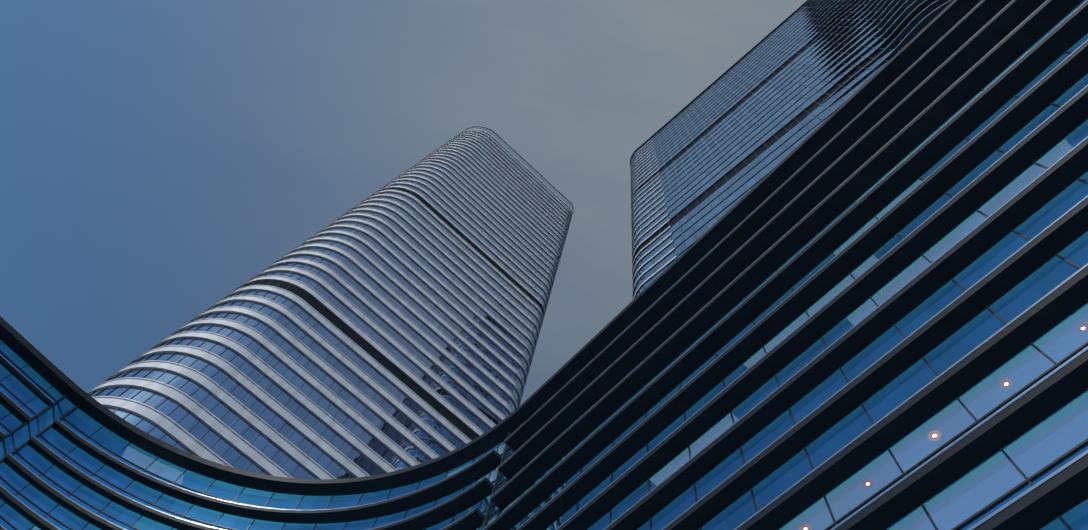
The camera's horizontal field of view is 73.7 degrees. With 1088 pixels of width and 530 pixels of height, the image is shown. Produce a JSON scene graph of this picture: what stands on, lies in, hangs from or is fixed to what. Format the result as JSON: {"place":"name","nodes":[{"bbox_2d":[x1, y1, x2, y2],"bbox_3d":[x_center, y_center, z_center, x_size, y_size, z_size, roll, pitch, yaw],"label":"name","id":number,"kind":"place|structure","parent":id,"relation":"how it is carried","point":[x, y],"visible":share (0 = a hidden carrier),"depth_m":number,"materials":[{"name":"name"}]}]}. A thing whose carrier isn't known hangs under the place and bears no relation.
{"place":"outdoors","nodes":[
{"label":"outdoors","id":0,"kind":"place"},
{"bbox_2d":[0,0,806,404],"label":"sky","id":1,"kind":"structure","parent":0,"point":[157,157],"materials":[{"name":"blue"}]},
{"label":"ground","id":2,"kind":"structure","parent":0,"visible":0},
{"bbox_2d":[87,126,573,478],"bbox_3d":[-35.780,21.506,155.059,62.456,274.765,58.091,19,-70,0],"label":"tower","id":3,"kind":"structure","parent":2,"relation":"on","point":[395,324],"depth_m":119.97,"materials":[{"name":"blue glass"}]},
{"bbox_2d":[0,0,1087,529],"bbox_3d":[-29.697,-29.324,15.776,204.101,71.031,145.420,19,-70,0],"label":"building","id":4,"kind":"structure","parent":2,"relation":"on","point":[864,306],"depth_m":38.01,"materials":[{"name":"blue glass"}]},
{"bbox_2d":[630,0,952,299],"bbox_3d":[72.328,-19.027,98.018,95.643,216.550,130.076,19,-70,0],"label":"tower","id":5,"kind":"structure","parent":2,"relation":"on","point":[710,155],"depth_m":132.15,"materials":[{"name":"blue glass"}]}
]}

